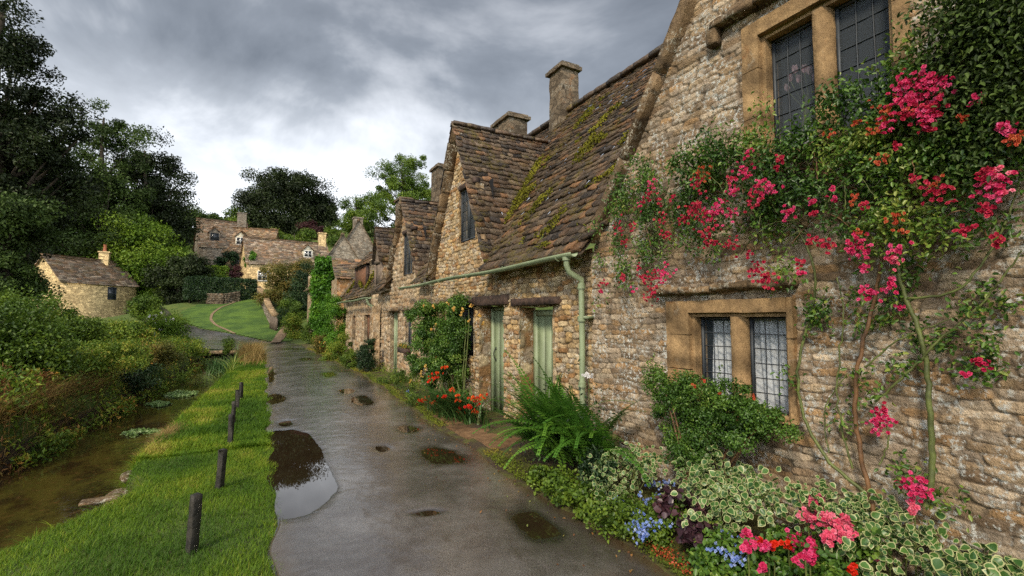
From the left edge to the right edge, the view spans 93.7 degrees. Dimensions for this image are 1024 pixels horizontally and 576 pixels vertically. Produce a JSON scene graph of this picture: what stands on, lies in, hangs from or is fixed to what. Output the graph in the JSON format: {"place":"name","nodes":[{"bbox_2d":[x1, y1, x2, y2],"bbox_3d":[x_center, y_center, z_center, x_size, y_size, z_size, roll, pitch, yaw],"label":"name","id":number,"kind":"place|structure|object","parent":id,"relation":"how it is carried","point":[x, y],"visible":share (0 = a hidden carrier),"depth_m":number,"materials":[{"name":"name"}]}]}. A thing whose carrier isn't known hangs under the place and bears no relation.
{"place":"outdoors","nodes":[
{"label":"outdoors","id":0,"kind":"place"},
{"bbox_2d":[0,361,230,556],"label":"water","id":1,"kind":"structure","parent":0,"point":[55,490],"depth_m":6.42,"materials":[{"name":"liquid"}]},
{"bbox_2d":[120,427,162,437],"bbox_3d":[-6.541,2.584,8.536,0.808,0.127,0.548,0,-4,8],"label":"weed mat","id":2,"kind":"object","parent":1,"relation":"on","point":[134,432],"visible":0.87,"depth_m":8.53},
{"bbox_2d":[161,389,198,397],"bbox_3d":[-8.952,2.850,12.907,0.940,0.126,1.342,9,-10,-69],"label":"weed mat","id":3,"kind":"object","parent":1,"relation":"on","point":[179,393],"visible":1,"depth_m":12.73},
{"bbox_2d":[142,307,305,350],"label":"road","id":4,"kind":"structure","parent":0,"point":[213,339],"depth_m":30.38,"materials":[{"name":"asphalt"}]},
{"bbox_2d":[180,298,292,340],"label":"lawn","id":5,"kind":"structure","parent":0,"point":[246,318],"depth_m":37.70,"materials":[{"name":"plant"}]},
{"bbox_2d":[231,340,270,364],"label":"tall grass","id":6,"kind":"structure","parent":0,"point":[249,351],"depth_m":18.16,"materials":[{"name":"plant"}]},
{"bbox_2d":[0,225,595,575],"bbox_3d":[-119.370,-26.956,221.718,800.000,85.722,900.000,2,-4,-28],"label":"ground","id":7,"kind":"structure","parent":0,"point":[180,307],"depth_m":4.29,"materials":[{"name":"plant"}]},
{"bbox_2d":[0,191,72,320],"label":"tree","id":8,"kind":"object","parent":7,"relation":"on","point":[21,223],"visible":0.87,"depth_m":15.88,"materials":[{"name":"green plant"}]},
{"bbox_2d":[0,298,88,392],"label":"bush","id":9,"kind":"object","parent":7,"relation":"on","point":[20,346],"visible":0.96,"depth_m":8.70,"materials":[{"name":"green plant"}]},
{"bbox_2d":[0,0,114,282],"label":"tree","id":10,"kind":"object","parent":7,"relation":"on","point":[20,128],"visible":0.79,"depth_m":19.33,"materials":[{"name":"green plant"}]},
{"bbox_2d":[0,284,120,343],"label":"bush","id":11,"kind":"object","parent":7,"relation":"on","point":[85,329],"visible":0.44,"depth_m":13.30,"materials":[{"name":"green plant"}]},
{"bbox_2d":[0,364,145,466],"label":"dead stalks","id":12,"kind":"object","parent":7,"relation":"on","point":[97,386],"visible":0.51,"depth_m":8.15,"materials":[{"name":"plant"}]},
{"bbox_2d":[19,337,154,383],"bbox_3d":[-9.121,1.587,10.278,2.324,1.061,1.647,2,-4,-28],"label":"bush","id":13,"kind":"object","parent":7,"relation":"on","point":[121,346],"visible":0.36,"depth_m":10.41,"materials":[{"name":"green plant"}]},
{"bbox_2d":[35,244,139,318],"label":"cottage","id":14,"kind":"structure","parent":7,"relation":"on","point":[101,286],"depth_m":43.52,"materials":[{"name":"beige stone"}]},
{"bbox_2d":[33,97,168,257],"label":"tree","id":15,"kind":"object","parent":7,"relation":"on","point":[84,237],"visible":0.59,"depth_m":49.47,"materials":[{"name":"green plant"}]},
{"bbox_2d":[0,348,202,476],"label":"dead bracken","id":16,"kind":"object","parent":7,"relation":"on","point":[46,374],"visible":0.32,"depth_m":7.85,"materials":[{"name":"brown plant"}]},
{"bbox_2d":[0,331,211,468],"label":"undergrowth","id":17,"kind":"object","parent":7,"relation":"on","point":[121,403],"visible":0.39,"depth_m":8.88,"materials":[{"name":"green plant"}]},
{"bbox_2d":[0,365,231,552],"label":"bank grass","id":18,"kind":"structure","parent":7,"relation":"on","point":[129,489],"depth_m":5.06,"materials":[{"name":"plant"}]},
{"bbox_2d":[78,494,120,506],"bbox_3d":[-3.782,1.954,4.418,0.302,0.037,0.136,2,-4,-28],"label":"edging stone","id":19,"kind":"object","parent":18,"relation":"on","point":[92,501],"visible":0.8,"depth_m":4.38,"materials":[{"name":"stone"}]},
{"bbox_2d":[100,317,158,342],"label":"bush","id":20,"kind":"object","parent":7,"relation":"on","point":[131,330],"visible":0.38,"depth_m":17.08,"materials":[{"name":"green plant"}]},
{"bbox_2d":[107,362,167,401],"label":"bush","id":21,"kind":"object","parent":7,"relation":"on","point":[136,379],"visible":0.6,"depth_m":11.81,"materials":[{"name":"green plant"}]},
{"bbox_2d":[80,206,199,303],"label":"tree","id":22,"kind":"object","parent":7,"relation":"on","point":[141,238],"visible":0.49,"depth_m":48.27,"materials":[{"name":"green plant"}]},
{"bbox_2d":[0,421,284,575],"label":"grass","id":23,"kind":"structure","parent":7,"relation":"on","point":[203,470],"depth_m":3.80,"materials":[{"name":"plant"}]},
{"bbox_2d":[122,292,165,319],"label":"bush","id":24,"kind":"object","parent":7,"relation":"on","point":[140,306],"visible":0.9,"depth_m":34.98,"materials":[{"name":"green plant"}]},
{"bbox_2d":[93,125,203,249],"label":"tree","id":25,"kind":"object","parent":7,"relation":"on","point":[163,209],"visible":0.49,"depth_m":56.96,"materials":[{"name":"green plant"}]},
{"bbox_2d":[122,337,188,370],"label":"bush","id":26,"kind":"object","parent":7,"relation":"on","point":[165,354],"visible":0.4,"depth_m":13.37,"materials":[{"name":"green plant"}]},
{"bbox_2d":[129,419,195,460],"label":"bank grass","id":27,"kind":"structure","parent":7,"relation":"on","point":[170,429],"depth_m":6.72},
{"bbox_2d":[136,309,194,341],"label":"bush","id":28,"kind":"object","parent":7,"relation":"on","point":[174,326],"visible":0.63,"depth_m":20.86,"materials":[{"name":"green plant"}]},
{"bbox_2d":[139,252,218,305],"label":"tree","id":29,"kind":"object","parent":7,"relation":"on","point":[170,289],"visible":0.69,"depth_m":47.02,"materials":[{"name":"green plant"}]},
{"bbox_2d":[164,335,213,356],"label":"bush","id":30,"kind":"object","parent":7,"relation":"on","point":[196,344],"visible":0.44,"depth_m":19.11,"materials":[{"name":"green plant"}]},
{"bbox_2d":[185,492,202,554],"bbox_3d":[-2.241,1.733,3.371,0.079,0.558,0.074,-2,-4,26],"label":"post","id":31,"kind":"object","parent":7,"relation":"on","point":[194,523],"visible":0.73,"depth_m":3.36,"materials":[{"name":"wood"}]},
{"bbox_2d":[117,351,274,487],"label":"grass","id":32,"kind":"structure","parent":7,"relation":"on","point":[205,409],"depth_m":7.69,"materials":[{"name":"plant"}]},
{"bbox_2d":[174,201,228,249],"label":"tree","id":33,"kind":"object","parent":7,"relation":"on","point":[200,214],"visible":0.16,"depth_m":76.31,"materials":[{"name":"green plant"}]},
{"bbox_2d":[182,275,257,302],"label":"hedge","id":34,"kind":"object","parent":7,"relation":"on","point":[193,283],"visible":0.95,"depth_m":44.09,"materials":[{"name":"green plant"}]},
{"bbox_2d":[193,212,247,264],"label":"cottage","id":35,"kind":"structure","parent":7,"relation":"on","point":[215,236],"depth_m":68.48,"materials":[{"name":"stone"}]},
{"bbox_2d":[188,353,252,385],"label":"reed clump","id":36,"kind":"object","parent":7,"relation":"on","point":[232,364],"visible":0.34,"depth_m":15.61,"materials":[{"name":"green plant"}]},
{"bbox_2d":[215,448,226,488],"bbox_3d":[-2.810,1.823,4.627,0.083,0.529,0.065,-1,-4,11],"label":"post","id":37,"kind":"object","parent":7,"relation":"on","point":[221,467],"visible":0.69,"depth_m":4.61,"materials":[{"name":"wood"}]},
{"bbox_2d":[200,341,241,374],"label":"reed clump","id":38,"kind":"object","parent":7,"relation":"on","point":[216,368],"visible":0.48,"depth_m":17.93,"materials":[{"name":"green plant"}]},
{"bbox_2d":[206,291,240,303],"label":"dry stone wall","id":39,"kind":"structure","parent":7,"relation":"on","point":[227,298],"depth_m":43.56,"materials":[{"name":"stone"}]},
{"bbox_2d":[212,248,239,266],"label":"bush","id":40,"kind":"object","parent":7,"relation":"on","point":[233,257],"visible":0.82,"depth_m":62.81,"materials":[{"name":"green plant"}]},
{"bbox_2d":[198,203,254,227],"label":"tree","id":41,"kind":"object","parent":7,"relation":"on","point":[232,215],"visible":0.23,"depth_m":86.50,"materials":[{"name":"green plant"}]},
{"bbox_2d":[221,336,235,362],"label":"bush","id":42,"kind":"object","parent":7,"relation":"on","point":[227,345],"visible":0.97,"depth_m":21.38,"materials":[{"name":"green plant"}]},
{"bbox_2d":[221,227,279,264],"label":"cottage","id":43,"kind":"structure","parent":7,"relation":"on","point":[239,233],"depth_m":71.00,"materials":[{"name":"stone"}]},
{"bbox_2d":[257,286,278,322],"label":"dry stone wall","id":44,"kind":"structure","parent":7,"relation":"on","point":[268,308],"depth_m":38.35,"materials":[{"name":"stone"}]},
{"bbox_2d":[251,258,313,306],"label":"shrub","id":45,"kind":"object","parent":7,"relation":"on","point":[279,278],"visible":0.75,"depth_m":40.93,"materials":[{"name":"green plant"}]},
{"bbox_2d":[239,232,328,288],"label":"cottage","id":46,"kind":"structure","parent":7,"relation":"on","point":[266,250],"depth_m":57.69,"materials":[{"name":"beige stone"}]},
{"bbox_2d":[231,166,342,234],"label":"tree","id":47,"kind":"object","parent":7,"relation":"on","point":[292,202],"visible":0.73,"depth_m":88.63,"materials":[{"name":"green plant"}]},
{"bbox_2d":[274,297,306,318],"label":"shrub","id":48,"kind":"object","parent":7,"relation":"on","point":[292,306],"visible":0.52,"depth_m":37.07,"materials":[{"name":"green plant"}]},
{"bbox_2d":[280,311,305,338],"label":"shrub","id":49,"kind":"object","parent":7,"relation":"on","point":[291,321],"visible":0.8,"depth_m":32.53,"materials":[{"name":"green plant"}]},
{"bbox_2d":[281,260,314,312],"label":"shrub","id":50,"kind":"object","parent":7,"relation":"on","point":[301,283],"visible":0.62,"depth_m":39.20,"materials":[{"name":"green plant"}]},
{"bbox_2d":[269,226,345,246],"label":"tree","id":51,"kind":"object","parent":7,"relation":"on","point":[306,235],"visible":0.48,"depth_m":76.06,"materials":[{"name":"green plant"}]},
{"bbox_2d":[295,219,328,239],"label":"tree","id":52,"kind":"object","parent":7,"relation":"on","point":[312,224],"visible":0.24,"depth_m":83.65,"materials":[{"name":"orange plant"}]},
{"bbox_2d":[303,276,333,326],"bbox_3d":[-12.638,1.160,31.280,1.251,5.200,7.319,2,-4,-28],"label":"cottage","id":53,"kind":"structure","parent":7,"relation":"on","point":[309,301],"depth_m":33.67,"materials":[{"name":"stone"}]},
{"bbox_2d":[307,254,334,340],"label":"ivy","id":54,"kind":"object","parent":53,"relation":"attached to","point":[322,272],"visible":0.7,"depth_m":27.88,"materials":[{"name":"green plant"}]},
{"bbox_2d":[327,232,358,278],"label":"cottage","id":55,"kind":"structure","parent":7,"relation":"on","point":[342,248],"depth_m":44.17,"materials":[{"name":"stone"}]},
{"bbox_2d":[330,258,367,330],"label":"outbuilding","id":56,"kind":"structure","parent":7,"relation":"on","point":[344,272],"depth_m":26.13,"materials":[{"name":"stone"}]},
{"bbox_2d":[331,194,387,236],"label":"tree","id":57,"kind":"object","parent":7,"relation":"on","point":[343,225],"visible":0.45,"depth_m":81.12,"materials":[{"name":"green plant"}]},
{"bbox_2d":[347,217,372,259],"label":"cottage","id":58,"kind":"structure","parent":7,"relation":"on","point":[359,241],"depth_m":50.58,"materials":[{"name":"stone"}]},
{"bbox_2d":[345,152,430,231],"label":"tree","id":59,"kind":"object","parent":7,"relation":"on","point":[404,184],"visible":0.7,"depth_m":77.82,"materials":[{"name":"green plant"}]},
{"bbox_2d":[335,163,461,367],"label":"cottage","id":60,"kind":"structure","parent":7,"relation":"on","point":[360,298],"depth_m":17.30,"materials":[{"name":"stone"}]},
{"bbox_2d":[371,198,437,386],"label":"cottage","id":61,"kind":"structure","parent":7,"relation":"on","point":[412,237],"depth_m":12.82,"materials":[{"name":"stone"}]},
{"bbox_2d":[398,43,663,422],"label":"cottage","id":62,"kind":"structure","parent":7,"relation":"on","point":[501,276],"depth_m":8.27,"materials":[{"name":"stone"}]},
{"bbox_2d":[461,189,474,242],"bbox_3d":[-0.802,-1.396,9.044,0.028,0.990,0.740,2,-4,-28],"label":"window","id":63,"kind":"structure","parent":62,"relation":"in","point":[469,209],"depth_m":9.18,"materials":[{"name":"grey"}]},
{"bbox_2d":[493,310,503,412],"bbox_3d":[-0.126,1.234,8.064,0.092,1.720,0.802,2,-4,-28],"label":"door","id":64,"kind":"structure","parent":62,"relation":"in","point":[498,352],"depth_m":8.26,"materials":[{"name":"green paint"}]},
{"bbox_2d":[538,316,552,414],"bbox_3d":[0.577,1.196,6.828,0.039,1.605,0.704,2,-4,-28],"label":"door","id":65,"kind":"structure","parent":62,"relation":"in","point":[545,328],"depth_m":6.97,"materials":[{"name":"green paint"}]},
{"bbox_2d":[576,444,618,492],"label":"edging plant","id":66,"kind":"object","parent":7,"relation":"on","point":[595,458],"visible":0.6,"depth_m":4.16,"materials":[{"name":"green plant"}]},
{"bbox_2d":[300,344,914,575],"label":"flower bed","id":67,"kind":"object","parent":7,"relation":"on","point":[647,492],"visible":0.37,"depth_m":5.09,"materials":[{"name":"plant"}]},
{"bbox_2d":[299,319,315,343],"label":"shrub","id":68,"kind":"object","parent":67,"relation":"on","point":[307,335],"visible":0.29,"depth_m":28.38,"materials":[{"name":"green plant"}]},
{"bbox_2d":[310,332,329,353],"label":"shrub","id":69,"kind":"object","parent":67,"relation":"on","point":[319,347],"visible":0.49,"depth_m":21.30,"materials":[{"name":"green plant"}]},
{"bbox_2d":[317,293,346,346],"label":"shrub","id":70,"kind":"object","parent":67,"relation":"on","point":[333,312],"visible":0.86,"depth_m":20.16,"materials":[{"name":"green plant"}]},
{"bbox_2d":[319,331,352,360],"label":"shrub","id":71,"kind":"object","parent":67,"relation":"on","point":[335,350],"visible":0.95,"depth_m":18.36,"materials":[{"name":"green plant"}]},
{"bbox_2d":[338,350,359,368],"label":"shrub","id":72,"kind":"object","parent":67,"relation":"on","point":[347,360],"visible":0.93,"depth_m":15.14,"materials":[{"name":"green plant"}]},
{"bbox_2d":[354,337,378,371],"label":"shrub","id":73,"kind":"object","parent":67,"relation":"on","point":[366,357],"visible":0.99,"depth_m":13.88,"materials":[{"name":"green plant"}]},
{"bbox_2d":[375,358,426,406],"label":"border plant","id":74,"kind":"object","parent":67,"relation":"on","point":[402,377],"visible":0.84,"depth_m":9.45,"materials":[{"name":"green plant"}]},
{"bbox_2d":[403,291,483,398],"bbox_3d":[-1.200,1.122,8.548,0.991,2.156,3.385,2,-4,-28],"label":"climbing rose","id":75,"kind":"object","parent":67,"relation":"on","point":[448,343],"visible":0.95,"depth_m":8.78,"materials":[{"name":"green plant"}]},
{"bbox_2d":[397,365,502,431],"bbox_3d":[-1.007,1.793,7.915,1.927,1.098,3.859,2,-4,-28],"label":"crocosmia","id":76,"kind":"object","parent":67,"relation":"on","point":[453,405],"visible":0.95,"depth_m":7.42,"materials":[{"name":"green plant"}]},
{"bbox_2d":[307,348,705,575],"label":"moss fringe","id":77,"kind":"object","parent":67,"relation":"on","point":[487,452],"visible":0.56,"depth_m":5.11,"materials":[{"name":"plant"}]},
{"bbox_2d":[473,350,650,486],"bbox_3d":[0.406,1.326,4.902,1.600,1.325,2.429,2,-4,-28],"label":"fern","id":78,"kind":"object","parent":67,"relation":"on","point":[561,427],"visible":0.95,"depth_m":4.75,"materials":[{"name":"green plant"}]},
{"bbox_2d":[525,463,607,519],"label":"edging plant","id":79,"kind":"object","parent":67,"relation":"on","point":[563,490],"visible":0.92,"depth_m":4.11,"materials":[{"name":"green plant"}]},
{"bbox_2d":[578,440,668,516],"bbox_3d":[0.926,1.616,4.138,0.855,0.549,0.677,2,-4,-28],"label":"variegated shrub","id":80,"kind":"object","parent":67,"relation":"on","point":[644,463],"visible":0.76,"depth_m":4.12,"materials":[{"name":"green plant"}]},
{"bbox_2d":[583,490,688,550],"bbox_3d":[0.926,1.665,3.502,0.811,0.354,0.522,-2,-4,25],"label":"edging plant","id":81,"kind":"object","parent":67,"relation":"on","point":[619,516],"visible":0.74,"depth_m":3.46,"materials":[{"name":"green plant"}]},
{"bbox_2d":[613,473,675,544],"bbox_3d":[1.017,1.666,3.675,0.485,0.155,1.232,-2,-4,25],"label":"lobelia","id":82,"kind":"object","parent":67,"relation":"on","point":[644,532],"visible":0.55,"depth_m":3.32,"materials":[{"name":"blue plant"}]},
{"bbox_2d":[646,540,698,574],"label":"fallen petals","id":83,"kind":"object","parent":67,"relation":"on","point":[669,556],"visible":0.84,"depth_m":3.16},
{"bbox_2d":[652,483,734,557],"bbox_3d":[1.243,1.578,3.244,0.398,0.353,0.668,2,-4,-28],"label":"heuchera","id":84,"kind":"object","parent":67,"relation":"on","point":[689,533],"visible":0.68,"depth_m":3.28,"materials":[{"name":"purple plant"}]},
{"bbox_2d":[690,435,741,511],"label":"variegated shrub","id":85,"kind":"object","parent":67,"relation":"on","point":[718,452],"visible":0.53,"depth_m":3.72,"materials":[{"name":"green plant"}]},
{"bbox_2d":[639,353,803,500],"bbox_3d":[1.567,1.197,3.819,0.564,1.287,1.444,2,-4,-28],"label":"shrub","id":86,"kind":"object","parent":67,"relation":"on","point":[755,418],"visible":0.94,"depth_m":3.78,"materials":[{"name":"green plant"}]},
{"bbox_2d":[705,529,746,566],"bbox_3d":[1.364,1.598,2.946,0.408,0.125,0.283,5,-6,-55],"label":"lobelia","id":87,"kind":"object","parent":67,"relation":"on","point":[735,559],"visible":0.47,"depth_m":2.88,"materials":[{"name":"blue plant"}]},
{"bbox_2d":[660,451,801,542],"bbox_3d":[1.528,1.530,3.442,0.857,0.634,0.887,0,-4,7],"label":"variegated shrub","id":88,"kind":"object","parent":67,"relation":"on","point":[713,490],"visible":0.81,"depth_m":3.25,"materials":[{"name":"green plant"}]},
{"bbox_2d":[739,527,819,575],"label":"pink flower","id":89,"kind":"object","parent":67,"relation":"on","point":[808,555],"visible":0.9,"depth_m":2.73,"materials":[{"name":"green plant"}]},
{"bbox_2d":[677,512,901,575],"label":"edging plant","id":90,"kind":"object","parent":67,"relation":"on","point":[707,563],"visible":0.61,"depth_m":2.81,"materials":[{"name":"green plant"}]},
{"bbox_2d":[754,536,857,575],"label":"scarlet flower","id":91,"kind":"object","parent":67,"relation":"on","point":[851,568],"visible":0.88,"depth_m":2.76,"materials":[{"name":"red plant"}]},
{"bbox_2d":[795,493,858,568],"bbox_3d":[1.914,1.560,2.969,0.308,0.450,0.714,-1,-4,9],"label":"phlox","id":92,"kind":"object","parent":67,"relation":"on","point":[828,520],"visible":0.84,"depth_m":2.88,"materials":[{"name":"pink plant"}]},
{"bbox_2d":[742,475,958,561],"bbox_3d":[2.065,1.523,2.992,0.509,0.592,1.065,3,-5,-43],"label":"variegated shrub","id":93,"kind":"object","parent":67,"relation":"on","point":[859,502],"visible":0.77,"depth_m":2.98,"materials":[{"name":"green plant"}]},
{"bbox_2d":[823,513,985,575],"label":"variegated shrub","id":94,"kind":"object","parent":67,"relation":"on","point":[913,557],"visible":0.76,"depth_m":2.68,"materials":[{"name":"green plant"}]},
{"bbox_2d":[931,539,1023,575],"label":"variegated shrub","id":95,"kind":"object","parent":67,"relation":"on","point":[994,565],"visible":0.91,"depth_m":2.51,"materials":[{"name":"green plant"}]},
{"bbox_2d":[589,0,1023,575],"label":"cottage","id":96,"kind":"structure","parent":7,"relation":"on","point":[719,60],"depth_m":3.57,"materials":[{"name":"stone"}]},
{"bbox_2d":[713,321,731,398],"bbox_3d":[1.921,0.670,4.243,0.044,0.760,0.320,2,-4,-28],"label":"curtain","id":97,"kind":"object","parent":96,"relation":"hanging from","point":[718,339],"visible":0.3,"depth_m":4.31,"materials":[{"name":"fabric"}]},
{"bbox_2d":[666,297,800,424],"bbox_3d":[1.869,0.572,4.113,0.228,0.943,1.235,2,-4,-28],"label":"window","id":98,"kind":"structure","parent":96,"relation":"in","point":[686,321],"depth_m":3.98,"materials":[{"name":"stone"}]},
{"bbox_2d":[754,319,788,411],"bbox_3d":[2.151,0.604,3.825,0.044,0.840,0.480,2,-4,-28],"label":"curtain","id":99,"kind":"object","parent":96,"relation":"hanging from","point":[772,355],"visible":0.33,"depth_m":3.90,"materials":[{"name":"fabric"}]},
{"bbox_2d":[783,64,815,143],"bbox_3d":[2.330,-1.402,3.783,0.254,0.700,0.289,2,-4,-28],"label":"vase of flowers","id":100,"kind":"object","parent":96,"relation":"in","point":[808,70],"visible":0.59,"depth_m":3.77,"materials":[{"name":"grey plant"}]},
{"bbox_2d":[584,0,1023,532],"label":"climbing rose","id":101,"kind":"object","parent":96,"relation":"attached to","point":[992,31],"visible":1,"depth_m":2.85,"materials":[{"name":"green plant"}]},
{"bbox_2d":[741,0,914,167],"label":"window","id":102,"kind":"structure","parent":96,"relation":"in","point":[760,39],"depth_m":3.65,"materials":[{"name":"stone"}]},
{"bbox_2d":[0,0,679,228],"label":"sky","id":103,"kind":"structure","parent":0,"point":[334,89],"materials":[{"name":"grey"}]},
{"bbox_2d":[263,350,669,575],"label":"road","id":104,"kind":"structure","parent":0,"point":[364,520],"depth_m":4.05,"materials":[{"name":"asphalt"}]},
{"bbox_2d":[265,426,337,533],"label":"puddle","id":105,"kind":"object","parent":104,"relation":"on","point":[303,480],"visible":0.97,"depth_m":4.95,"materials":[{"name":"liquid"}]},
{"bbox_2d":[421,447,464,463],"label":"puddle","id":106,"kind":"object","parent":104,"relation":"on","point":[438,455],"visible":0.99,"depth_m":5.62,"materials":[{"name":"liquid"}]},
{"bbox_2d":[511,512,560,538],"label":"puddle","id":107,"kind":"object","parent":104,"relation":"on","point":[538,527],"visible":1,"depth_m":3.76,"materials":[{"name":"liquid"}]},
{"bbox_2d":[433,414,521,449],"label":"pavement","id":108,"kind":"structure","parent":0,"point":[479,435],"depth_m":6.43,"materials":[{"name":"stone"}]},
{"bbox_2d":[905,499,920,575],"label":"rose bloom","id":109,"kind":"object","parent":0,"point":[913,508],"visible":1,"depth_m":2.78,"materials":[{"name":"pink plant"}]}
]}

